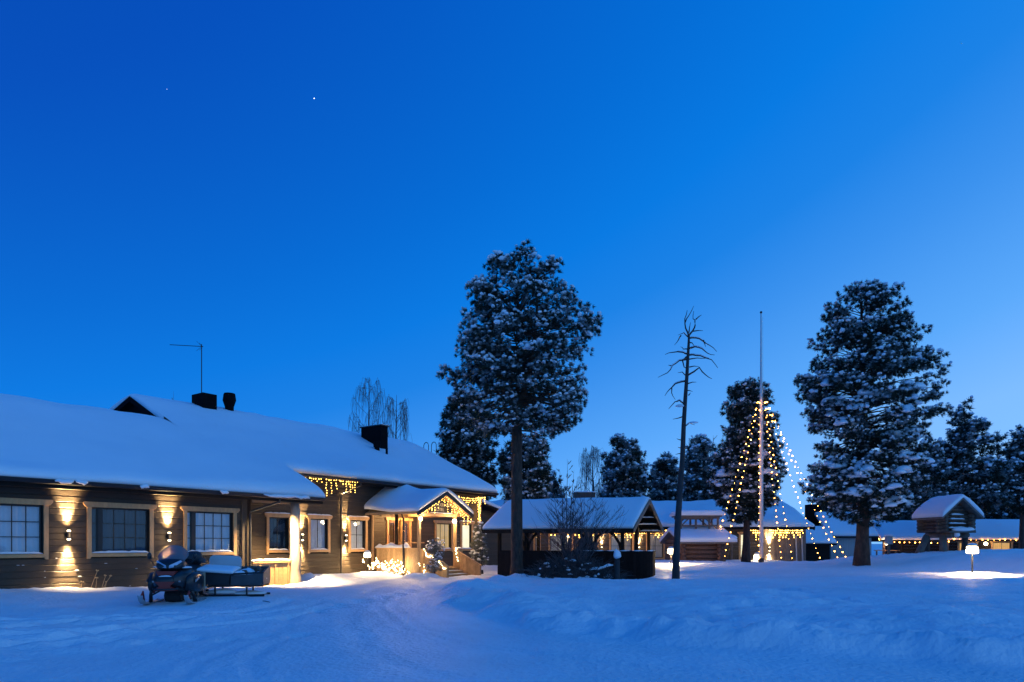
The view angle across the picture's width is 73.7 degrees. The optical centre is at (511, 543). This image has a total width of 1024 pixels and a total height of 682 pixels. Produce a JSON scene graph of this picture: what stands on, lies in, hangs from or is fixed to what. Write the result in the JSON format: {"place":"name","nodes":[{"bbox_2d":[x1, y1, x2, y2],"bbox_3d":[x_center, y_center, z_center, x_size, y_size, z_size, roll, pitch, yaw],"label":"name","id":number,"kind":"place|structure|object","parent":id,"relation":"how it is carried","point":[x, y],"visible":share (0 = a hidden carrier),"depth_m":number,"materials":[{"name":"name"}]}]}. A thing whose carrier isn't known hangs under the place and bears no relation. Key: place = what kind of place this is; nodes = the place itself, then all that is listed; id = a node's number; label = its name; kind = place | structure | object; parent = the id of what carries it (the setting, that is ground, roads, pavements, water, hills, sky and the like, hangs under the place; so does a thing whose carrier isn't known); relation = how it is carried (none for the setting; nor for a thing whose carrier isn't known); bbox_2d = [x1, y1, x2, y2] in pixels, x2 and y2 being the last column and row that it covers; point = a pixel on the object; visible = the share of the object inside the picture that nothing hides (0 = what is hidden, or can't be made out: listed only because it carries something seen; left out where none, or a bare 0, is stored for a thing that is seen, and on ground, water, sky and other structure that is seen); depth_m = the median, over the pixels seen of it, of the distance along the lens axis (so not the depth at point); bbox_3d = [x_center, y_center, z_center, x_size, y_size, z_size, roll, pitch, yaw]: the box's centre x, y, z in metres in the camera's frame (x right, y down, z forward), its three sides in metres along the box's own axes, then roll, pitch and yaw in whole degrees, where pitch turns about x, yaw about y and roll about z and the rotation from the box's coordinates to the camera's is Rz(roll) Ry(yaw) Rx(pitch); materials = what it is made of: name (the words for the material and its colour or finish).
{"place":"outdoors","nodes":[
{"label":"outdoors","id":0,"kind":"place"},
{"bbox_2d":[0,544,1023,681],"bbox_3d":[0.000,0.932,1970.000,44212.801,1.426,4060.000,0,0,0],"label":"snow ground","id":1,"kind":"structure","parent":0,"point":[938,616],"depth_m":10.98,"materials":[{"name":"white snow"}]},
{"bbox_2d":[80,569,111,587],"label":"dry stalks","id":2,"kind":"object","parent":1,"relation":"on","point":[96,580],"visible":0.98,"depth_m":19.43,"materials":[{"name":"brown plant"}]},
{"bbox_2d":[137,545,213,604],"bbox_3d":[-8.026,0.728,16.652,1.125,1.381,2.950,0,0,-10],"label":"snowmobile","id":3,"kind":"object","parent":1,"relation":"on","point":[174,577],"visible":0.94,"depth_m":15.76,"materials":[{"name":"black plastic"}]},
{"bbox_2d":[197,555,270,596],"bbox_3d":[-7.566,0.824,17.632,2.422,1.046,0.887,0,0,-8],"label":"cargo sled","id":4,"kind":"object","parent":1,"relation":"on","point":[222,571],"visible":0.98,"depth_m":17.38,"materials":[{"name":"black paint"}]},
{"bbox_2d":[0,392,510,588],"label":"lodge","id":5,"kind":"structure","parent":1,"relation":"on","point":[122,488],"depth_m":23.83,"materials":[{"name":"brown wood"}]},
{"bbox_2d":[0,497,52,558],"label":"window","id":6,"kind":"structure","parent":5,"relation":"in","point":[24,523],"depth_m":18.30,"materials":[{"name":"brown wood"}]},
{"bbox_2d":[66,530,70,539],"bbox_3d":[-12.345,-0.240,18.998,0.169,0.280,0.110,0,0,35],"label":"wall lamp","id":7,"kind":"object","parent":5,"relation":"attached to","point":[68,534],"visible":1,"depth_m":18.95,"materials":[{"name":"black paint"}]},
{"bbox_2d":[83,501,156,558],"bbox_3d":[-11.670,-0.385,20.284,0.360,1.630,2.080,0,0,35],"label":"window","id":8,"kind":"structure","parent":5,"relation":"in","point":[113,529],"depth_m":20.28,"materials":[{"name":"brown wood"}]},
{"bbox_2d":[166,532,170,540],"bbox_3d":[-10.707,-0.220,21.305,0.169,0.280,0.110,0,0,35],"label":"wall lamp","id":9,"kind":"object","parent":5,"relation":"attached to","point":[168,536],"visible":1,"depth_m":21.25,"materials":[{"name":"black paint"}]},
{"bbox_2d":[170,344,202,392],"bbox_3d":[-14.282,-7.350,29.977,1.365,3.300,0.157,0,0,-41],"label":"antenna","id":10,"kind":"object","parent":5,"relation":"on","point":[201,346],"visible":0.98,"depth_m":30.36,"materials":[{"name":"black paint"}]},
{"bbox_2d":[180,506,239,555],"bbox_3d":[-10.036,-0.385,22.587,0.360,1.630,2.060,0,0,35],"label":"window","id":11,"kind":"structure","parent":5,"relation":"in","point":[206,530],"depth_m":22.61,"materials":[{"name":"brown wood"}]},
{"bbox_2d":[264,512,289,553],"bbox_3d":[-9.395,-0.423,27.278,0.365,1.665,1.340,0,0,35],"label":"window","id":12,"kind":"structure","parent":5,"relation":"in","point":[277,524],"depth_m":27.27,"materials":[{"name":"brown wood"}]},
{"bbox_2d":[306,514,332,553],"bbox_3d":[-8.243,-0.423,28.903,0.365,1.666,1.340,0,0,35],"label":"window","id":13,"kind":"structure","parent":5,"relation":"in","point":[318,524],"depth_m":28.91,"materials":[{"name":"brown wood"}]},
{"bbox_2d":[309,477,357,495],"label":"icicle lights","id":14,"kind":"object","parent":5,"relation":"hanging from","point":[336,485],"visible":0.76,"depth_m":28.61,"materials":[{"name":"yellow plastic"}]},
{"bbox_2d":[347,515,369,552],"bbox_3d":[-6.998,-0.422,30.659,0.365,1.664,1.300,0,0,35],"label":"window","id":15,"kind":"structure","parent":5,"relation":"in","point":[357,525],"depth_m":30.67,"materials":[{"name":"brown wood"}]},
{"bbox_2d":[381,517,399,543],"bbox_3d":[-5.791,-0.095,32.393,0.440,2.290,0.870,0,0,35],"label":"window","id":16,"kind":"structure","parent":5,"relation":"in","point":[389,520],"depth_m":32.19,"materials":[{"name":"yellow wood"}]},
{"bbox_2d":[398,518,412,547],"bbox_3d":[-5.250,-0.095,33.155,0.440,2.290,0.800,0,0,35],"label":"door","id":17,"kind":"structure","parent":5,"relation":"in","point":[408,521],"depth_m":33.21,"materials":[{"name":"brown wood"}]},
{"bbox_2d":[417,497,444,520],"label":"icicle lights","id":18,"kind":"object","parent":5,"relation":"hanging from","point":[429,508],"visible":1,"depth_m":29.67,"materials":[{"name":"yellow"}]},
{"bbox_2d":[429,499,452,512],"bbox_3d":[-3.170,-1.770,30.703,0.050,0.740,1.600,0,0,35],"label":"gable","id":19,"kind":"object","parent":5,"relation":"attached to","point":[442,505],"visible":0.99,"depth_m":30.72,"materials":[{"name":"brown paint"}]},
{"bbox_2d":[433,520,452,551],"bbox_3d":[-3.623,-0.385,35.409,0.360,1.630,1.600,0,0,35],"label":"window","id":20,"kind":"structure","parent":5,"relation":"in","point":[443,528],"depth_m":35.53,"materials":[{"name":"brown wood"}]},
{"bbox_2d":[447,499,471,521],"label":"icicle lights","id":21,"kind":"object","parent":5,"relation":"hanging from","point":[459,511],"visible":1,"depth_m":31.41,"materials":[{"name":"yellow"}]},
{"bbox_2d":[459,520,474,550],"bbox_3d":[-2.538,-0.413,36.934,0.365,1.686,1.260,0,0,35],"label":"window","id":22,"kind":"structure","parent":5,"relation":"in","point":[466,527],"depth_m":37.00,"materials":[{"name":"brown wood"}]},
{"bbox_2d":[458,496,485,504],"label":"icicle lights","id":23,"kind":"object","parent":5,"relation":"hanging from","point":[472,500],"visible":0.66,"depth_m":36.14,"materials":[{"name":"yellow"}]},
{"bbox_2d":[364,550,370,571],"bbox_3d":[-6.229,0.769,29.393,0.314,0.969,0.306,0,0,0],"label":"garden lamp","id":24,"kind":"object","parent":1,"relation":"on","point":[367,553],"visible":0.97,"depth_m":29.30,"materials":[{"name":"black paint"}]},
{"bbox_2d":[348,377,389,435],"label":"birch tree","id":25,"kind":"object","parent":1,"relation":"on","point":[366,398],"visible":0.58,"depth_m":57.79,"materials":[{"name":"brown plant"}]},
{"bbox_2d":[362,557,425,574],"bbox_3d":[-5.072,1.037,29.843,2.808,0.860,0.828,0,0,2],"label":"lit shrub","id":26,"kind":"object","parent":1,"relation":"on","point":[383,566],"visible":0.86,"depth_m":29.75,"materials":[{"name":"white plant"}]},
{"bbox_2d":[382,395,411,440],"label":"birch tree","id":27,"kind":"object","parent":1,"relation":"on","point":[390,412],"visible":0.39,"depth_m":57.73,"materials":[{"name":"brown plant"}]},
{"bbox_2d":[425,538,444,573],"bbox_3d":[-3.264,0.649,28.918,0.865,1.877,0.898,0,0,41],"label":"spruce sapling","id":28,"kind":"object","parent":1,"relation":"on","point":[435,562],"visible":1,"depth_m":28.83,"materials":[{"name":"green plant"}]},
{"bbox_2d":[433,393,499,500],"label":"pine tree","id":29,"kind":"object","parent":1,"relation":"on","point":[462,447],"visible":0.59,"depth_m":43.05,"materials":[{"name":"green plant"}]},
{"bbox_2d":[469,521,489,565],"bbox_3d":[-1.569,0.248,33.030,1.052,2.756,1.089,0,0,0],"label":"spruce sapling","id":30,"kind":"object","parent":1,"relation":"on","point":[477,541],"visible":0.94,"depth_m":32.84,"materials":[{"name":"green plant"}]},
{"bbox_2d":[436,239,603,574],"bbox_3d":[0.320,-4.826,26.129,6.486,12.696,6.065,0,0,0],"label":"pine tree","id":31,"kind":"object","parent":1,"relation":"on","point":[520,366],"visible":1,"depth_m":25.12,"materials":[{"name":"green plant"}]},
{"bbox_2d":[493,431,553,549],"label":"pine tree","id":32,"kind":"object","parent":1,"relation":"on","point":[536,477],"visible":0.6,"depth_m":42.22,"materials":[{"name":"green plant"}]},
{"bbox_2d":[549,470,568,497],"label":"pine tree","id":33,"kind":"object","parent":1,"relation":"on","point":[555,486],"visible":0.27,"depth_m":61.66,"materials":[{"name":"green plant"}]},
{"bbox_2d":[543,461,589,571],"bbox_3d":[2.101,-0.821,26.277,1.584,4.831,1.529,0,0,-17],"label":"birch tree","id":34,"kind":"object","parent":1,"relation":"on","point":[563,529],"visible":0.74,"depth_m":26.25,"materials":[{"name":"brown plant"}]},
{"bbox_2d":[481,497,663,578],"bbox_3d":[2.833,-0.164,30.058,7.187,3.729,5.375,0,0,18],"label":"shelter","id":35,"kind":"object","parent":1,"relation":"on","point":[640,515],"visible":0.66,"depth_m":28.31,"materials":[{"name":"brown wood"}]},
{"bbox_2d":[510,548,635,578],"bbox_3d":[2.216,0.845,25.552,4.970,1.519,1.374,0,0,0],"label":"brush heap","id":36,"kind":"object","parent":1,"relation":"on","point":[593,567],"visible":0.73,"depth_m":25.33,"materials":[{"name":"black plant"}]},
{"bbox_2d":[525,484,624,576],"bbox_3d":[2.490,-0.319,25.434,3.351,3.846,3.608,0,0,-39],"label":"bush","id":37,"kind":"object","parent":1,"relation":"on","point":[581,522],"visible":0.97,"depth_m":25.37,"materials":[{"name":"brown plant"}]},
{"bbox_2d":[576,446,604,497],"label":"birch tree","id":38,"kind":"object","parent":1,"relation":"on","point":[588,465],"visible":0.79,"depth_m":59.89,"materials":[{"name":"brown plant"}]},
{"bbox_2d":[613,549,620,578],"bbox_3d":[3.899,0.860,25.311,0.285,1.349,0.371,0,0,0],"label":"post","id":39,"kind":"object","parent":1,"relation":"on","point":[616,554],"visible":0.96,"depth_m":25.21,"materials":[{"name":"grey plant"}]},
{"bbox_2d":[598,433,656,500],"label":"pine tree","id":40,"kind":"object","parent":1,"relation":"on","point":[625,471],"visible":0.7,"depth_m":54.88,"materials":[{"name":"green plant"}]},
{"bbox_2d":[490,491,814,560],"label":"lodge","id":41,"kind":"structure","parent":1,"relation":"on","point":[795,519],"depth_m":46.00,"materials":[{"name":"brown wood"}]},
{"bbox_2d":[533,534,540,549],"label":"window","id":42,"kind":"structure","parent":41,"relation":"in","point":[535,539],"depth_m":45.95,"materials":[{"name":"brown glass"}]},
{"bbox_2d":[548,533,572,550],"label":"window","id":43,"kind":"structure","parent":41,"relation":"in","point":[549,535],"depth_m":46.13,"materials":[{"name":"brown glass"}]},
{"bbox_2d":[608,533,634,550],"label":"window","id":44,"kind":"structure","parent":41,"relation":"in","point":[629,544],"depth_m":46.13,"materials":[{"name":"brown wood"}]},
{"bbox_2d":[645,532,664,559],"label":"window","id":45,"kind":"structure","parent":41,"relation":"in","point":[659,548],"depth_m":46.13,"materials":[{"name":"brown glass"}]},
{"bbox_2d":[737,532,742,559],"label":"window","id":46,"kind":"structure","parent":41,"relation":"in","point":[740,533],"depth_m":45.95,"materials":[{"name":"brown glass"}]},
{"bbox_2d":[769,530,802,539],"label":"icicle lights","id":47,"kind":"object","parent":41,"relation":"hanging from","point":[786,532],"visible":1,"depth_m":45.29,"materials":[{"name":"yellow"}]},
{"bbox_2d":[649,451,682,500],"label":"pine tree","id":48,"kind":"object","parent":1,"relation":"on","point":[664,483],"visible":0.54,"depth_m":59.29,"materials":[{"name":"green plant"}]},
{"bbox_2d":[667,547,672,563],"bbox_3d":[7.334,0.565,31.500,0.330,0.865,0.322,0,0,0],"label":"garden lamp","id":49,"kind":"object","parent":1,"relation":"on","point":[670,550],"visible":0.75,"depth_m":31.39,"materials":[{"name":"black paint"}]},
{"bbox_2d":[659,306,717,578],"bbox_3d":[6.436,-3.546,24.985,2.311,10.182,0.810,0,0,0],"label":"dead tree","id":50,"kind":"object","parent":1,"relation":"on","point":[676,553],"visible":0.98,"depth_m":24.93,"materials":[{"name":"brown wood"}]},
{"bbox_2d":[659,510,736,561],"bbox_3d":[10.512,-0.412,39.000,3.139,2.945,4.800,0,0,0],"label":"log hut","id":51,"kind":"object","parent":1,"relation":"on","point":[705,542],"visible":0.89,"depth_m":37.07,"materials":[{"name":"brown wood"}]},
{"bbox_2d":[731,535,736,558],"bbox_3d":[12.081,0.164,37.517,0.507,1.404,0.439,0,0,0],"label":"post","id":52,"kind":"object","parent":51,"relation":"attached to","point":[732,548],"visible":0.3,"depth_m":37.45,"materials":[{"name":"wood"}]},
{"bbox_2d":[682,433,720,500],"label":"pine tree","id":53,"kind":"object","parent":1,"relation":"on","point":[698,464],"visible":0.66,"depth_m":53.16,"materials":[{"name":"green plant"}]},
{"bbox_2d":[723,399,758,560],"bbox_3d":[12.367,-3.630,36.737,3.599,9.250,0.093,0,0,-40],"label":"light string","id":54,"kind":"object","parent":1,"relation":"on","point":[743,472],"visible":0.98,"depth_m":36.79,"materials":[{"name":"yellow"}]},
{"bbox_2d":[705,376,788,561],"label":"pine tree","id":55,"kind":"object","parent":1,"relation":"on","point":[741,407],"visible":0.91,"depth_m":41.05,"materials":[{"name":"green plant"}]},
{"bbox_2d":[754,552,758,560],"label":"garden lamp","id":56,"kind":"object","parent":1,"relation":"on","point":[756,556],"visible":0.62,"depth_m":43.86,"materials":[{"name":"black paint"}]},
{"bbox_2d":[758,311,763,561],"bbox_3d":[13.871,-5.746,38.000,0.241,14.398,0.280,0,0,0],"label":"flagpole","id":57,"kind":"object","parent":1,"relation":"on","point":[761,534],"visible":0.91,"depth_m":37.94,"materials":[{"name":"white metal"}]},
{"bbox_2d":[764,400,781,559],"bbox_3d":[14.863,-3.549,38.853,0.083,9.411,2.602,0,0,42],"label":"light string","id":58,"kind":"object","parent":1,"relation":"on","point":[772,479],"visible":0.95,"depth_m":38.73,"materials":[{"name":"yellow"}]},
{"bbox_2d":[764,398,792,558],"bbox_3d":[14.253,-3.582,36.542,0.095,9.346,2.778,0,0,-11],"label":"light string","id":59,"kind":"object","parent":1,"relation":"on","point":[777,476],"visible":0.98,"depth_m":36.63,"materials":[{"name":"yellow"}]},
{"bbox_2d":[766,403,820,559],"bbox_3d":[16.342,-3.544,39.557,5.772,9.424,0.093,0,0,-35],"label":"light string","id":60,"kind":"object","parent":1,"relation":"on","point":[793,486],"visible":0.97,"depth_m":39.58,"materials":[{"name":"yellow"}]},
{"bbox_2d":[795,536,802,560],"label":"leaning skis","id":61,"kind":"object","parent":1,"relation":"on","point":[801,546],"visible":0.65,"depth_m":45.78,"materials":[{"name":"grey paint"}]},
{"bbox_2d":[765,398,845,556],"bbox_3d":[16.712,-3.600,38.702,5.695,9.311,0.109,0,0,-16],"label":"light string","id":62,"kind":"object","parent":1,"relation":"on","point":[798,467],"visible":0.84,"depth_m":38.44,"materials":[{"name":"yellow plastic"}]},
{"bbox_2d":[806,526,836,560],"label":"dark shed","id":63,"kind":"structure","parent":1,"relation":"on","point":[821,536],"depth_m":49.00,"materials":[{"name":"brown wood"}]},
{"bbox_2d":[805,504,878,558],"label":"grey cabin","id":64,"kind":"object","parent":1,"relation":"on","point":[844,533],"visible":0.52,"depth_m":52.01,"materials":[{"name":"paint"}]},
{"bbox_2d":[821,484,869,516],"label":"pine tree","id":65,"kind":"object","parent":1,"relation":"on","point":[827,510],"visible":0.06,"depth_m":68.65,"materials":[{"name":"green plant"}]},
{"bbox_2d":[792,278,954,565],"bbox_3d":[15.184,-4.926,28.902,5.964,12.317,6.185,0,0,35],"label":"pine tree","id":66,"kind":"object","parent":1,"relation":"on","point":[863,432],"visible":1,"depth_m":27.77,"materials":[{"name":"green plant"}]},
{"bbox_2d":[884,534,892,554],"bbox_3d":[18.208,0.193,32.997,0.362,1.373,0.344,0,0,0],"label":"marker post","id":67,"kind":"object","parent":1,"relation":"on","point":[888,539],"visible":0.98,"depth_m":32.90,"materials":[{"name":"grey wood"}]},
{"bbox_2d":[882,490,911,519],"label":"pine tree","id":68,"kind":"object","parent":1,"relation":"on","point":[905,516],"visible":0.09,"depth_m":64.66,"materials":[{"name":"green plant"}]},
{"bbox_2d":[904,435,956,551],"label":"pine tree","id":69,"kind":"object","parent":1,"relation":"on","point":[938,470],"visible":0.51,"depth_m":49.16,"materials":[{"name":"green plant"}]},
{"bbox_2d":[871,519,1019,554],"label":"log house","id":70,"kind":"structure","parent":1,"relation":"on","point":[1004,531],"depth_m":54.02,"materials":[{"name":"brown wood"}]},
{"bbox_2d":[893,538,1018,542],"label":"light string","id":71,"kind":"object","parent":70,"relation":"attached to","point":[954,538],"visible":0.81,"depth_m":52.72,"materials":[{"name":"yellow"}]},
{"bbox_2d":[956,541,978,550],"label":"window","id":72,"kind":"structure","parent":70,"relation":"in","point":[959,542],"depth_m":53.55,"materials":[{"name":"brown glass"}]},
{"bbox_2d":[990,541,1013,548],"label":"window","id":73,"kind":"structure","parent":70,"relation":"in","point":[994,544],"depth_m":52.90,"materials":[{"name":"brown glass"}]},
{"bbox_2d":[912,494,983,552],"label":"stilt storehouse","id":74,"kind":"structure","parent":1,"relation":"on","point":[942,518],"depth_m":31.06,"materials":[{"name":"brown wood"}]},
{"bbox_2d":[966,543,978,572],"bbox_3d":[14.833,0.483,22.000,0.356,1.010,0.347,0,0,0],"label":"garden lamp","id":75,"kind":"object","parent":1,"relation":"on","point":[972,548],"visible":1,"depth_m":21.93,"materials":[{"name":"black paint"}]},
{"bbox_2d":[940,395,1017,549],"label":"pine tree","id":76,"kind":"object","parent":1,"relation":"on","point":[961,448],"visible":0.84,"depth_m":49.05,"materials":[{"name":"green plant"}]},
{"bbox_2d":[971,457,999,518],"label":"pine tree","id":77,"kind":"object","parent":1,"relation":"on","point":[986,517],"visible":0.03,"depth_m":66.58,"materials":[{"name":"green plant"}]},
{"bbox_2d":[986,481,1019,518],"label":"pine tree","id":78,"kind":"object","parent":1,"relation":"on","point":[1003,514],"visible":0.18,"depth_m":65.04,"materials":[{"name":"green plant"}]},
{"bbox_2d":[997,424,1023,548],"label":"pine tree","id":79,"kind":"object","parent":1,"relation":"on","point":[1015,481],"visible":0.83,"depth_m":49.64,"materials":[{"name":"green plant"}]},
{"bbox_2d":[0,0,1023,543],"label":"sky","id":80,"kind":"structure","parent":0,"point":[308,195],"materials":[{"name":"blue"}]}
]}

